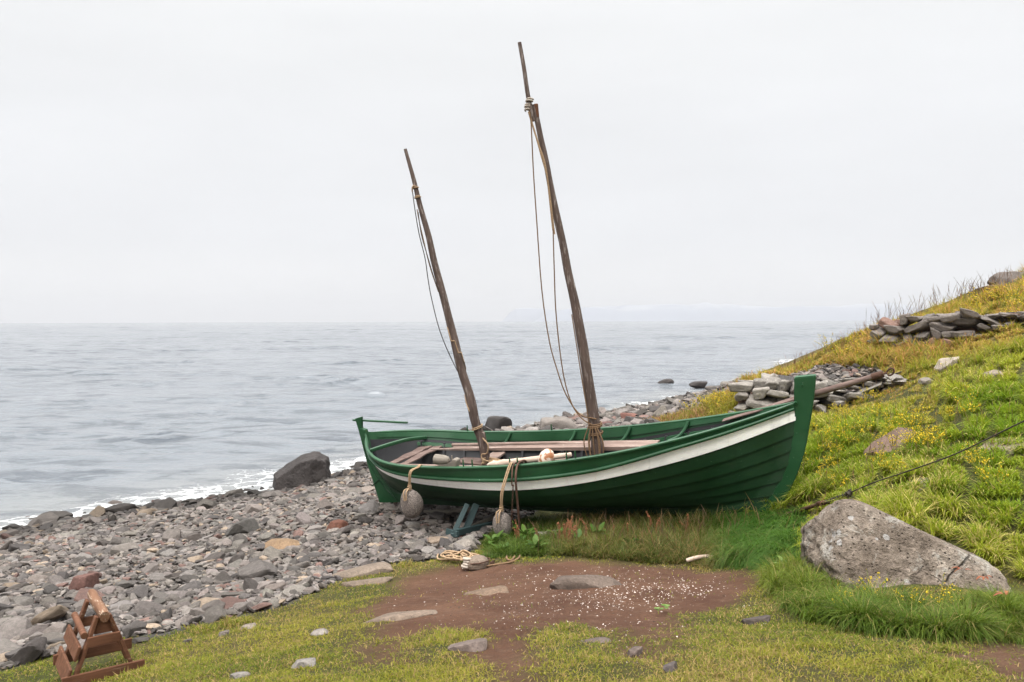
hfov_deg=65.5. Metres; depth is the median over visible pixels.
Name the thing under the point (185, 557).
beach stone
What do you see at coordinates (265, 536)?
beach stone
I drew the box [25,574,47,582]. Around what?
beach stone
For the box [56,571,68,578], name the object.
beach stone
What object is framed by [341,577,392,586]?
stone
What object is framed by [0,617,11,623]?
beach stone
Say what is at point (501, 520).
anchor stone
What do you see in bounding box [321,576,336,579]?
beach stone
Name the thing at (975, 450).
flowering plant
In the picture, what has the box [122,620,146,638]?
beach stone
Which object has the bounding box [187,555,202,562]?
beach stone
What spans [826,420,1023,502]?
mooring wire
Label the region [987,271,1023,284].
rock
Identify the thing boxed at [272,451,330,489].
rock
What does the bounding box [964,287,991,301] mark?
flowering plant
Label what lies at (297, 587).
beach stone
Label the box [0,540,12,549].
beach stone
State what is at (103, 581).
beach stone
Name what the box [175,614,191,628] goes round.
beach stone
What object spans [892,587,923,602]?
flowering plant
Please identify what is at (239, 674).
stone
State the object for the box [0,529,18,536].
beach stone
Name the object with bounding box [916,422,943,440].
flowering plant
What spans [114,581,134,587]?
beach stone
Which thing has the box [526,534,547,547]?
dock plant
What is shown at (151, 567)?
beach stone
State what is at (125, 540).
beach stone
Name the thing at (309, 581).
beach stone
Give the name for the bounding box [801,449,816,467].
flowering plant
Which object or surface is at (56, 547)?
shingle
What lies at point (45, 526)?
beach stone
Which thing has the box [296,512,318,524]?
beach stone
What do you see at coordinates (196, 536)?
beach stone
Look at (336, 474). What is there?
beach stone
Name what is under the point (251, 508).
beach stone
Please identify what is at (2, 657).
beach stone
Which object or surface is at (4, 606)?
beach stone
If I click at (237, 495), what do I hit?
beach stone
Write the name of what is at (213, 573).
beach stone
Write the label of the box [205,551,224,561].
beach stone
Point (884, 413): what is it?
flowering plant
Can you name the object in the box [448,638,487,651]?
stone
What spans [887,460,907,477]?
flowering plant
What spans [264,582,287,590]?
beach stone
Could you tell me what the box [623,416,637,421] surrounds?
beach stone
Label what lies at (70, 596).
beach stone
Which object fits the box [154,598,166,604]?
beach stone
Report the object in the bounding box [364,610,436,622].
stone
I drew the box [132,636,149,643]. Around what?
stone
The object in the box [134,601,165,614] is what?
beach stone
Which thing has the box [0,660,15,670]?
beach stone
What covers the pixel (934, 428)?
flowering plant
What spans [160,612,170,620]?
beach stone
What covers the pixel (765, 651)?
lawn grass
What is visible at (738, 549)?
long grass
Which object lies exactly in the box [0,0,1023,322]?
sky
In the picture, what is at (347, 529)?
beach stone
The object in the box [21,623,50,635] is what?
beach stone
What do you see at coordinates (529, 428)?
rock
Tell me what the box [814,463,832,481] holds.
flowering plant
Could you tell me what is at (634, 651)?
stone
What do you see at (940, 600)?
flowering plant
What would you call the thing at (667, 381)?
rock
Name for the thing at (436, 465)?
spar
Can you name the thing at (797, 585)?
long grass
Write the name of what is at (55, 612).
beach stone
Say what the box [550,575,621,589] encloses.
stone
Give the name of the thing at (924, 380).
stone
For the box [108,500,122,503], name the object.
beach stone
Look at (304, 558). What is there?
beach stone
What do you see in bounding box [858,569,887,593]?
flowering plant
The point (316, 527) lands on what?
beach stone
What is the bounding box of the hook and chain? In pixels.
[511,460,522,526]
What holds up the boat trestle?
on the ground at (502, 653)
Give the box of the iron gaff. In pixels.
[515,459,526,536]
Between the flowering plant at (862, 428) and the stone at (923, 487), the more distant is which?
the flowering plant at (862, 428)
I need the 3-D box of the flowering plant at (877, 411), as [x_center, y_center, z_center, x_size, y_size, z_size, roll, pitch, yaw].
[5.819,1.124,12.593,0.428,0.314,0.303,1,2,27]
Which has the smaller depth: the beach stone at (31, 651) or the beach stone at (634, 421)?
the beach stone at (31, 651)
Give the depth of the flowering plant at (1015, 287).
20.24 m
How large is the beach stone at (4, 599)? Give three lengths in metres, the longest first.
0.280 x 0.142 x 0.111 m
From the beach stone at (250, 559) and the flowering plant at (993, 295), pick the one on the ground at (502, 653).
the flowering plant at (993, 295)
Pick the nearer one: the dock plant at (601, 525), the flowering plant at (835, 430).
the dock plant at (601, 525)
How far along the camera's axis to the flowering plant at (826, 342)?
23.18 m
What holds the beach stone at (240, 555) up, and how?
on the ground at (502, 653)
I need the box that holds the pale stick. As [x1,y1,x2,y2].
[686,555,709,561]
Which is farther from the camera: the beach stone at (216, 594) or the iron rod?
the iron rod
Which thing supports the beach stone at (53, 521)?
on the shingle
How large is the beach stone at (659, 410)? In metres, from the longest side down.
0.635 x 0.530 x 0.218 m
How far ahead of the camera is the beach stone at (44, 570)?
11.87 m
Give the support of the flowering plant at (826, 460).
on the ground at (502, 653)
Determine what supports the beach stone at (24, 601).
on the ground at (502, 653)
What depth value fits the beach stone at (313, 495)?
18.09 m
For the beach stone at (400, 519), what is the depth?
12.87 m
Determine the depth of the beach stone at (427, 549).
11.10 m
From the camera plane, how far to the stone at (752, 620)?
6.11 m
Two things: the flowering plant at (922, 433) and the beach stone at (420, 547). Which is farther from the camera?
the beach stone at (420, 547)
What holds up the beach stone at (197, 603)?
on the shingle
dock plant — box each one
[483,530,507,543]
[490,542,510,551]
[515,524,536,541]
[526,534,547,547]
[565,528,585,542]
[590,522,606,533]
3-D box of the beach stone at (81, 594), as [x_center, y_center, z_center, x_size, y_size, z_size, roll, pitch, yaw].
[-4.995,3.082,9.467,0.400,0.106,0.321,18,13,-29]
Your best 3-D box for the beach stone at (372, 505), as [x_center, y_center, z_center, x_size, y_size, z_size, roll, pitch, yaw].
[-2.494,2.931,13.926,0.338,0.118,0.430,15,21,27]
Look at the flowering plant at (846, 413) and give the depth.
13.34 m
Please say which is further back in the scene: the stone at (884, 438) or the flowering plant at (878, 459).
the stone at (884, 438)
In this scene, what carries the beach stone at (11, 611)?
on the shingle
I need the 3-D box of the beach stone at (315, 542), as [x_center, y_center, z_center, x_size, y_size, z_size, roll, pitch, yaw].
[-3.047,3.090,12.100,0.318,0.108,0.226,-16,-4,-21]
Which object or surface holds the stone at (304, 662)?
on the ground at (502, 653)
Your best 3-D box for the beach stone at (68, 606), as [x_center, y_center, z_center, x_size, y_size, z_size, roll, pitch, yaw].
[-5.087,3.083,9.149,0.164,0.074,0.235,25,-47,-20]
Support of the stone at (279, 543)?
on the ground at (502, 653)
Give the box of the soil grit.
[363,561,1023,681]
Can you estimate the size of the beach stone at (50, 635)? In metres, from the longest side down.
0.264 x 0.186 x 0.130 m
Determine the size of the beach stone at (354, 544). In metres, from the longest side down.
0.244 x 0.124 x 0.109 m
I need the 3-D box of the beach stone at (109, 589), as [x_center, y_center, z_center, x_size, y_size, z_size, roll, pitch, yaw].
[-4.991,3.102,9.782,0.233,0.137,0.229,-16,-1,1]
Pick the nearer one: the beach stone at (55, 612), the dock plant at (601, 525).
the beach stone at (55, 612)
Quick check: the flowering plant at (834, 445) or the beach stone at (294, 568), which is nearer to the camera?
the beach stone at (294, 568)
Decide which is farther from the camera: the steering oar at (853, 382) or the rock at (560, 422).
the rock at (560, 422)
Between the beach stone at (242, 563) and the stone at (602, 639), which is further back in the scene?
the beach stone at (242, 563)
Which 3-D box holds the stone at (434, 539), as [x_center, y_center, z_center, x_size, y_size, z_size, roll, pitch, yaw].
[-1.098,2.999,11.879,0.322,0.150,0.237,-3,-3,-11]
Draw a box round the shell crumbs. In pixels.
[395,570,766,675]
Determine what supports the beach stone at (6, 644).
on the ground at (502, 653)
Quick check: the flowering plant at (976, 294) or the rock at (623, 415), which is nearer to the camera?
the flowering plant at (976, 294)
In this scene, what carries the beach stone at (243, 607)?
on the shingle
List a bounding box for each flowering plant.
[718,392,733,405]
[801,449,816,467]
[811,423,833,445]
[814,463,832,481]
[816,333,832,353]
[816,456,835,468]
[819,455,839,472]
[823,426,845,439]
[826,443,845,454]
[828,416,852,432]
[828,440,844,450]
[828,473,849,489]
[829,345,851,356]
[842,405,862,418]
[842,432,859,445]
[846,412,877,442]
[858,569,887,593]
[859,387,873,401]
[865,402,887,420]
[865,444,887,465]
[870,389,884,401]
[872,448,898,461]
[874,459,898,475]
[875,433,907,446]
[878,407,899,420]
[883,418,906,428]
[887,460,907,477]
[892,410,921,429]
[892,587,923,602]
[893,430,928,448]
[895,427,915,442]
[902,404,928,428]
[906,403,929,425]
[907,423,928,440]
[909,429,939,449]
[910,425,944,446]
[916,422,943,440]
[919,425,950,450]
[926,573,963,605]
[934,405,965,420]
[945,390,980,420]
[961,439,985,464]
[962,444,992,470]
[963,453,985,466]
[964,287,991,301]
[970,460,1008,488]
[980,289,997,301]
[989,287,1011,307]
[999,297,1023,307]
[1002,280,1023,294]
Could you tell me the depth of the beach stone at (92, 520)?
18.12 m
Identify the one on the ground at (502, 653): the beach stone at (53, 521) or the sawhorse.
the sawhorse
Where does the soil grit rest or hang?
on the ground at (502, 653)
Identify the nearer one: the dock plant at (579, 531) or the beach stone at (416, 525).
the dock plant at (579, 531)
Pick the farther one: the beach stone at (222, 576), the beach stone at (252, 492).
the beach stone at (252, 492)
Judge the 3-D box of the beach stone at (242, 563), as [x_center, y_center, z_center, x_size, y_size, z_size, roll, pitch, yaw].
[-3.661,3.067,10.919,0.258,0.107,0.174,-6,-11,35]
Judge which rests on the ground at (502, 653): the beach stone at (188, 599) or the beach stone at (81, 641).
the beach stone at (81, 641)
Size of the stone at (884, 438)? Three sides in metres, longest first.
0.830 x 0.602 x 0.261 m
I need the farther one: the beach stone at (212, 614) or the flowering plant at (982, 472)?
the flowering plant at (982, 472)
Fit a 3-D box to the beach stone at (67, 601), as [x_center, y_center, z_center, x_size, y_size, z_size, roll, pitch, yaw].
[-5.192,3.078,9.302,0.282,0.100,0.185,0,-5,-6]
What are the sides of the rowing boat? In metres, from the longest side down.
7.810 x 7.279 x 2.183 m
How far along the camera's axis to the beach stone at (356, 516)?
13.29 m
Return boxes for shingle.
[0,363,889,668]
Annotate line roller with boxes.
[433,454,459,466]
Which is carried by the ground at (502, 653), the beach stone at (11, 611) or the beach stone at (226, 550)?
the beach stone at (226, 550)
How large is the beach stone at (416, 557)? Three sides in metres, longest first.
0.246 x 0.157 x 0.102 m
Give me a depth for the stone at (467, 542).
11.35 m
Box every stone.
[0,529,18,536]
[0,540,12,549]
[0,596,9,603]
[0,603,14,610]
[0,616,32,638]
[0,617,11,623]
[0,638,20,653]
[0,651,9,661]
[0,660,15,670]
[2,524,20,529]
[2,582,19,586]
[4,647,21,658]
[5,583,30,590]
[5,609,21,614]
[8,544,30,551]
[10,637,46,664]
[12,596,34,605]
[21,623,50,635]
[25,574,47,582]
[27,512,58,525]
[29,631,43,639]
[30,605,69,624]
[38,523,52,529]
[39,568,53,572]
[39,597,57,605]
[40,520,56,525]
[40,632,63,643]
[42,511,72,518]
[42,622,66,633]
[43,584,59,593]
[46,641,65,648]
[47,637,79,644]
[48,574,64,583]
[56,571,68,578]
[56,582,67,586]
[56,599,76,603]
[63,604,74,608]
[66,621,74,626]
[67,594,75,599]
[68,572,99,590]
[71,556,87,562]
[73,599,84,608]
[74,588,105,601]
[75,552,92,557]
[78,635,93,647]
[83,546,106,554]
[85,608,95,615]
[88,571,101,577]
[89,505,105,516]
[89,517,103,523]
[98,586,115,593]
[99,578,107,583]
[105,503,137,513]
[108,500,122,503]
[108,536,123,544]
[109,600,134,608]
[110,542,139,555]
[113,588,127,593]
[113,611,133,617]
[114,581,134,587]
[121,538,129,543]
[122,615,132,619]
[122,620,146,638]
[132,584,148,597]
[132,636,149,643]
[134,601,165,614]
[136,508,157,514]
[141,562,158,572]
[145,521,156,527]
[147,616,161,623]
[149,572,164,580]
[149,611,159,616]
[152,592,166,599]
[153,497,176,508]
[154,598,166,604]
[160,549,174,556]
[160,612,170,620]
[162,529,181,541]
[164,572,182,580]
[164,593,179,601]
[165,591,187,596]
[165,608,171,614]
[168,604,180,610]
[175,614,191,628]
[177,597,191,603]
[179,570,196,576]
[179,574,200,582]
[179,580,201,588]
[183,531,200,538]
[183,554,203,558]
[187,533,201,541]
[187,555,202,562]
[189,600,200,607]
[190,607,204,615]
[191,562,205,567]
[191,597,219,606]
[194,498,216,509]
[201,577,213,584]
[201,599,224,610]
[204,605,226,622]
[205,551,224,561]
[206,569,218,573]
[210,571,219,576]
[212,590,228,597]
[213,571,230,581]
[218,630,228,636]
[220,596,244,608]
[221,548,233,553]
[221,591,245,597]
[224,488,244,497]
[225,518,259,536]
[228,552,244,563]
[229,559,242,567]
[229,671,249,679]
[232,539,244,547]
[233,533,247,542]
[233,602,253,612]
[235,494,252,497]
[237,560,277,579]
[239,561,249,566]
[240,623,255,629]
[243,578,257,589]
[244,504,262,513]
[247,489,261,494]
[248,556,258,561]
[248,602,271,611]
[251,551,263,557]
[256,532,274,540]
[257,581,275,589]
[260,491,277,498]
[263,546,282,559]
[264,538,299,549]
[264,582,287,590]
[281,584,305,596]
[286,566,300,571]
[291,493,306,498]
[291,658,315,668]
[292,561,309,567]
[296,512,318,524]
[296,555,310,563]
[298,578,312,584]
[301,540,321,547]
[303,587,314,593]
[305,525,325,531]
[307,493,322,497]
[310,628,327,635]
[315,499,333,509]
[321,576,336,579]
[322,559,336,565]
[326,519,348,529]
[332,471,342,477]
[332,562,392,579]
[333,524,353,533]
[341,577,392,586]
[343,542,356,547]
[344,487,362,494]
[351,513,366,520]
[354,462,366,466]
[358,499,379,513]
[358,517,372,524]
[359,561,370,565]
[362,486,374,491]
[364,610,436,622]
[377,554,388,561]
[392,543,407,551]
[395,515,409,524]
[400,464,422,517]
[406,554,422,562]
[407,523,419,528]
[410,540,424,549]
[413,545,422,552]
[421,546,436,553]
[428,536,447,543]
[429,511,444,519]
[432,549,444,557]
[437,505,450,509]
[439,537,451,546]
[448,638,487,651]
[449,538,477,548]
[461,534,475,543]
[463,585,508,595]
[493,462,513,534]
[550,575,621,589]
[562,411,573,416]
[576,417,587,423]
[580,637,610,642]
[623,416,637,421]
[627,646,642,656]
[630,418,641,424]
[635,409,648,414]
[649,405,659,412]
[653,405,666,415]
[663,661,677,672]
[741,615,770,624]
[863,427,915,455]
[908,477,929,491]
[918,377,932,384]
[934,357,959,371]
[979,437,1023,454]
[984,370,1001,380]
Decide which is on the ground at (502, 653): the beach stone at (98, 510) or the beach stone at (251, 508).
the beach stone at (98, 510)
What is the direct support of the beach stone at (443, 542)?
on the shingle
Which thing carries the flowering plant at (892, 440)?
on the ground at (502, 653)
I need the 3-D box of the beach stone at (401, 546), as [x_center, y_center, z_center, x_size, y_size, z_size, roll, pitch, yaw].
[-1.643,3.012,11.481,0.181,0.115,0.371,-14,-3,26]
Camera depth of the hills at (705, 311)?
14218.98 m
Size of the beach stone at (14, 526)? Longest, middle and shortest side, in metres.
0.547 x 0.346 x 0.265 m
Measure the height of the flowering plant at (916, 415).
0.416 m
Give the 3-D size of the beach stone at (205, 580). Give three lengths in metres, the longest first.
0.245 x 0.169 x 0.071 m
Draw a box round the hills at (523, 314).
[502,308,558,321]
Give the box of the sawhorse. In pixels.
[53,589,144,681]
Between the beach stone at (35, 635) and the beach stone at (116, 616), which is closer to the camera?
the beach stone at (35, 635)
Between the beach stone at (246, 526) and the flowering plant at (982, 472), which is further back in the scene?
the beach stone at (246, 526)
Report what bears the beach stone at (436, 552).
on the ground at (502, 653)
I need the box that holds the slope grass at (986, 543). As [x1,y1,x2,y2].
[701,263,1023,578]
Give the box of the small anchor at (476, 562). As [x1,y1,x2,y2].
[461,554,520,570]
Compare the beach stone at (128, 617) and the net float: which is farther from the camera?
the net float
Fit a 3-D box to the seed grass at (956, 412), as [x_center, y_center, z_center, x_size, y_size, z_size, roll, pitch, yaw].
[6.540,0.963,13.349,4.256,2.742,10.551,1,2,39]
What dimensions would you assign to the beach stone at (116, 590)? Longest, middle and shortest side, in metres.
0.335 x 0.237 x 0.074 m
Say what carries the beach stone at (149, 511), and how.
on the ground at (502, 653)
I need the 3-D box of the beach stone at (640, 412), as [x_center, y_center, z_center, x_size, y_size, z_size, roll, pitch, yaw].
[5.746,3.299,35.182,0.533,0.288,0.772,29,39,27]
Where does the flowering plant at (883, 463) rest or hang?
on the ground at (502, 653)
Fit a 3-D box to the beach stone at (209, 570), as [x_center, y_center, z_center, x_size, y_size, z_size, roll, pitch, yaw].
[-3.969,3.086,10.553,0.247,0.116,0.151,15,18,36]
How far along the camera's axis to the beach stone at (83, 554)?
12.65 m
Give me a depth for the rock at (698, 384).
60.38 m
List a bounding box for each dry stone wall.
[728,371,906,412]
[867,308,1023,348]
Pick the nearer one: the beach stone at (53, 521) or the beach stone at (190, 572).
the beach stone at (190, 572)
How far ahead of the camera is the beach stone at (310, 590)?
9.04 m
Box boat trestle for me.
[446,503,493,537]
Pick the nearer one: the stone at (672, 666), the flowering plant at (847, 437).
the stone at (672, 666)
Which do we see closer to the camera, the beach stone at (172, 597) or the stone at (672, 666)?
the stone at (672, 666)
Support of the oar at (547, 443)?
in the rowing boat
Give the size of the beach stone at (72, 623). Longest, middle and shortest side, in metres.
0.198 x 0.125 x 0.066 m
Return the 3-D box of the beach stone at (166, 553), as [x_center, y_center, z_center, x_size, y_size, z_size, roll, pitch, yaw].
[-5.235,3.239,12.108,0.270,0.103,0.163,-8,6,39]
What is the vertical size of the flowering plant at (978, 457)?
0.315 m
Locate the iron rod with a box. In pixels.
[782,500,829,515]
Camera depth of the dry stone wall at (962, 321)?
18.00 m
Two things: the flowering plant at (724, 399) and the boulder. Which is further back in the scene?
the flowering plant at (724, 399)
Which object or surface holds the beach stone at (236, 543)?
on the ground at (502, 653)
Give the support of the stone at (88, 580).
on the ground at (502, 653)
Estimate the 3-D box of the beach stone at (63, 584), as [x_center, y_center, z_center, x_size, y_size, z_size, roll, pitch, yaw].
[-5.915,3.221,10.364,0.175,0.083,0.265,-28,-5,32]
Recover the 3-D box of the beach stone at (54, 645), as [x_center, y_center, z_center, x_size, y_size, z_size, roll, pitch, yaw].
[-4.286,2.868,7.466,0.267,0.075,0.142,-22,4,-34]
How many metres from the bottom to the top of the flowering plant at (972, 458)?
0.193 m
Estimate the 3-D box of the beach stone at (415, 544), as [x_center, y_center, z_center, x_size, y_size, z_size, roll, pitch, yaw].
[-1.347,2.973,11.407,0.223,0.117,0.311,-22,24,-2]
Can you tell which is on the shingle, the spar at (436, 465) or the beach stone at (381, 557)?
the beach stone at (381, 557)
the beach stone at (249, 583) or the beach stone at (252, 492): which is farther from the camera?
the beach stone at (252, 492)
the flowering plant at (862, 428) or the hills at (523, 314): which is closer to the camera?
the flowering plant at (862, 428)
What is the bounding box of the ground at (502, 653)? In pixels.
[0,293,1023,681]
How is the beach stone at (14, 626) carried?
on the ground at (502, 653)
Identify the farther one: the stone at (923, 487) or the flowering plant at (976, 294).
the flowering plant at (976, 294)
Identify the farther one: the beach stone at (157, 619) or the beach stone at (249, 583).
the beach stone at (249, 583)
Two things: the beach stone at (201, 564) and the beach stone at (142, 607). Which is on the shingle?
the beach stone at (201, 564)
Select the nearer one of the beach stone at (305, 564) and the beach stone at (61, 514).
the beach stone at (305, 564)
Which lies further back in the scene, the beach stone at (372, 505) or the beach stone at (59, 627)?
the beach stone at (372, 505)
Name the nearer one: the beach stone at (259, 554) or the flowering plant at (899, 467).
the flowering plant at (899, 467)
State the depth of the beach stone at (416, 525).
12.72 m
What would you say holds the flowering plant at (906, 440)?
on the ground at (502, 653)
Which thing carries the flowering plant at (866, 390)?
on the ground at (502, 653)
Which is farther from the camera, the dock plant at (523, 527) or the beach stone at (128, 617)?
the dock plant at (523, 527)
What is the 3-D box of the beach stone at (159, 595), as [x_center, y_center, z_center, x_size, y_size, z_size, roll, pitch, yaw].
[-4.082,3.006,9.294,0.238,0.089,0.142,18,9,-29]
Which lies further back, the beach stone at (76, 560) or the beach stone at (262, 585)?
the beach stone at (76, 560)
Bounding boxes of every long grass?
[478,503,810,573]
[745,545,1023,651]
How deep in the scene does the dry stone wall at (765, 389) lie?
15.53 m
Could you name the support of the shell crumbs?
on the ground at (502, 653)
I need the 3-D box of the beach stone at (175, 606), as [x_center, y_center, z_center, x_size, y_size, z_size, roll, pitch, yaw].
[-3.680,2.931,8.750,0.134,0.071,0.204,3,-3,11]
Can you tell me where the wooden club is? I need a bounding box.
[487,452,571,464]
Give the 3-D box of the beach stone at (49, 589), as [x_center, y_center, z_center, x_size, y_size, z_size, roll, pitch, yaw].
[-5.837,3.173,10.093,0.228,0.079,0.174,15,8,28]
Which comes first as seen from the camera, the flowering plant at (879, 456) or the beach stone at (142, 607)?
the beach stone at (142, 607)
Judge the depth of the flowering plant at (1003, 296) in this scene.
18.86 m
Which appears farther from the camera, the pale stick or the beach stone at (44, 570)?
the beach stone at (44, 570)
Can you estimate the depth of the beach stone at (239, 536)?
12.57 m
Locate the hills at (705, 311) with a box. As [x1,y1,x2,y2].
[535,302,923,320]
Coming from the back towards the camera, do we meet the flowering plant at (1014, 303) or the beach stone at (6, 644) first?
the flowering plant at (1014, 303)
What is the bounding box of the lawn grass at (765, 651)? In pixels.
[0,476,1023,681]
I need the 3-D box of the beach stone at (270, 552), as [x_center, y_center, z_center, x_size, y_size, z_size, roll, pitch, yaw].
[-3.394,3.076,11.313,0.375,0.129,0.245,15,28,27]
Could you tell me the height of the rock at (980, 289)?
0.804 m
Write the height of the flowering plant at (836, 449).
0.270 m
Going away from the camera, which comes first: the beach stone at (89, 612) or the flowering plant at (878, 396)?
the beach stone at (89, 612)
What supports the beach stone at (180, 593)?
on the shingle
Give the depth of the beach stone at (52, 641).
7.49 m
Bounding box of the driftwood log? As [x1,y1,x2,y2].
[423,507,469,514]
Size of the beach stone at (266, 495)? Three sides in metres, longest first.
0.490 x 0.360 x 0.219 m
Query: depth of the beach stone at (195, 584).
9.85 m
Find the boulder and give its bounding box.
[800,499,1011,592]
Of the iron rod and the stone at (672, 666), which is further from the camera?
the iron rod
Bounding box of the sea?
[0,320,875,530]
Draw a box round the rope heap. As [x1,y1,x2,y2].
[436,550,478,560]
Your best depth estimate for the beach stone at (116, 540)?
13.54 m
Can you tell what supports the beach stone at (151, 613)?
on the shingle
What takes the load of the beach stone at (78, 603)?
on the shingle
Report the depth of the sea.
63.16 m
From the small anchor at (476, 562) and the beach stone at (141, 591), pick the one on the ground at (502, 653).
the small anchor at (476, 562)
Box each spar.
[396,463,478,465]
[431,443,653,450]
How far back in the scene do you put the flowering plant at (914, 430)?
10.79 m
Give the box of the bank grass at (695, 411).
[643,374,748,421]
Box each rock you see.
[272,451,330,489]
[485,416,511,430]
[524,427,538,430]
[540,417,575,428]
[620,413,636,418]
[658,379,673,382]
[689,381,707,387]
[973,285,1009,295]
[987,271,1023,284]
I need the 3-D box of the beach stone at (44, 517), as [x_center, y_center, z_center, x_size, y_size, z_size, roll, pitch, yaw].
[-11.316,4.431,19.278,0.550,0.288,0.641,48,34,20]
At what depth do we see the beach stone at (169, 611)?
8.40 m
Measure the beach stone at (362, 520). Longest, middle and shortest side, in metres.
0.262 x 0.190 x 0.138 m
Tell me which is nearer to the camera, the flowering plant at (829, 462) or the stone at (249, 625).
the stone at (249, 625)
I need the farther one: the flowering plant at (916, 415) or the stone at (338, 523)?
the stone at (338, 523)
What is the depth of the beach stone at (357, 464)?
26.91 m
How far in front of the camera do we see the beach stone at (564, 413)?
38.34 m
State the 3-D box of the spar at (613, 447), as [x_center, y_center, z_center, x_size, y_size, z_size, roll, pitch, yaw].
[0.631,1.709,12.880,4.436,0.143,0.180,-3,8,25]
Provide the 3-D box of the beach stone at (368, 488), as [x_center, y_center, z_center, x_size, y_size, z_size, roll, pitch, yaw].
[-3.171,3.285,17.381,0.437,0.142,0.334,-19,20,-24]
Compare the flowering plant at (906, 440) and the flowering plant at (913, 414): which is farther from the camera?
the flowering plant at (913, 414)
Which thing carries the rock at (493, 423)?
on the ground at (502, 653)
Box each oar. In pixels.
[451,440,659,446]
[453,443,649,447]
[722,368,894,421]
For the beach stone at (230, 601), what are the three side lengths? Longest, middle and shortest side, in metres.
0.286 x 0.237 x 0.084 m
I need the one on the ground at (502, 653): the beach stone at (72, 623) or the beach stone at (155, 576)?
the beach stone at (155, 576)
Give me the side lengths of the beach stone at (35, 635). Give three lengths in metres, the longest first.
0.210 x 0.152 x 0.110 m
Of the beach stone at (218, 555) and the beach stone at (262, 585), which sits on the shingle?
the beach stone at (262, 585)
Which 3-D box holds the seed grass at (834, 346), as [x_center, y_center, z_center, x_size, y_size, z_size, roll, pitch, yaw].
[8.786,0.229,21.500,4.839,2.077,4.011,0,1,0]
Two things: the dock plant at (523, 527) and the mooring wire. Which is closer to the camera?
the mooring wire
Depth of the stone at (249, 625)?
7.47 m
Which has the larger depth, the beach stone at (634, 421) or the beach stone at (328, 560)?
the beach stone at (634, 421)
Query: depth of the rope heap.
10.36 m
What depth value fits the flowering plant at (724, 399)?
16.74 m
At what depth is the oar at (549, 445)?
12.99 m
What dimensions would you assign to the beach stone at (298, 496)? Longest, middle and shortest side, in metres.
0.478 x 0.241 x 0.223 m
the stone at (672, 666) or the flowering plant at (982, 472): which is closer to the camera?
the stone at (672, 666)
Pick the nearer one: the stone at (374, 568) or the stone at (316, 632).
the stone at (316, 632)
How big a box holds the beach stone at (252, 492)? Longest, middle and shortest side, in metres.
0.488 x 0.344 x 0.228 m
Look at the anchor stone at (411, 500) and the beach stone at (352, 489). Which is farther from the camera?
the beach stone at (352, 489)
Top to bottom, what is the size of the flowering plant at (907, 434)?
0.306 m
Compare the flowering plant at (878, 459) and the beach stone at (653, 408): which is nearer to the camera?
the flowering plant at (878, 459)
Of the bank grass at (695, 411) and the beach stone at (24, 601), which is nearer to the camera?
the beach stone at (24, 601)
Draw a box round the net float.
[538,449,554,461]
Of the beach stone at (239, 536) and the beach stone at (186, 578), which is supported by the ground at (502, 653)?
the beach stone at (186, 578)
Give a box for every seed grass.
[523,492,763,554]
[773,313,897,369]
[781,320,1023,532]
[867,269,1019,333]
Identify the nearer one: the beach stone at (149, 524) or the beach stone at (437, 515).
the beach stone at (437, 515)
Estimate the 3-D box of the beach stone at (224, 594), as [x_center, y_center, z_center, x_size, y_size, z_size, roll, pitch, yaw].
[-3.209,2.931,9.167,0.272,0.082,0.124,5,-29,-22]
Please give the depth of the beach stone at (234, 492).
22.39 m
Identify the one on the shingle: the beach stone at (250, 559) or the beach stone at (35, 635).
the beach stone at (250, 559)
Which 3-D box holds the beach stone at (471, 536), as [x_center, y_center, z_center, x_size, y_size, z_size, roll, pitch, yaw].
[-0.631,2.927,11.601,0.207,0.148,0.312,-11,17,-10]
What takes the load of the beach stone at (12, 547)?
on the ground at (502, 653)
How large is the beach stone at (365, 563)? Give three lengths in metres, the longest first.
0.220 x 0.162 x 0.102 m
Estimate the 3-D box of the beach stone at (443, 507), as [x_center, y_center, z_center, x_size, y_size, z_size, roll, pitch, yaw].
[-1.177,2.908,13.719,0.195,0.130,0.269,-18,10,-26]
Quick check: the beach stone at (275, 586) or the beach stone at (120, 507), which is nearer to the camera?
the beach stone at (275, 586)
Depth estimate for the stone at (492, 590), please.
8.05 m
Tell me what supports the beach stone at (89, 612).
on the shingle
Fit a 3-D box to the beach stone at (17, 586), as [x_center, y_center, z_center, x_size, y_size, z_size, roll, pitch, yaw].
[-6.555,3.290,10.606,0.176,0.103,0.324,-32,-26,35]
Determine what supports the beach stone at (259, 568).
on the shingle
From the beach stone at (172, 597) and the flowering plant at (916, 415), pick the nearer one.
the beach stone at (172, 597)
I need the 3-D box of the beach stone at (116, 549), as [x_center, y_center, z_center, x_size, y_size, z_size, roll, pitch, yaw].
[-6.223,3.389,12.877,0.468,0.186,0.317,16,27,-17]
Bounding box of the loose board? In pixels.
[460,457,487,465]
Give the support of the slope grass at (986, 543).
on the ground at (502, 653)
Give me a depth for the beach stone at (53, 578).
10.75 m
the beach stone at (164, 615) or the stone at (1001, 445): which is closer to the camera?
the beach stone at (164, 615)
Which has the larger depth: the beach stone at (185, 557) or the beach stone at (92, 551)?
the beach stone at (92, 551)
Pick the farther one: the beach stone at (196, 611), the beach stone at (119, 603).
the beach stone at (119, 603)
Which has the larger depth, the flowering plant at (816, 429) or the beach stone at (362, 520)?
the beach stone at (362, 520)
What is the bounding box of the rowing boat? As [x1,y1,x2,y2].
[352,42,815,519]

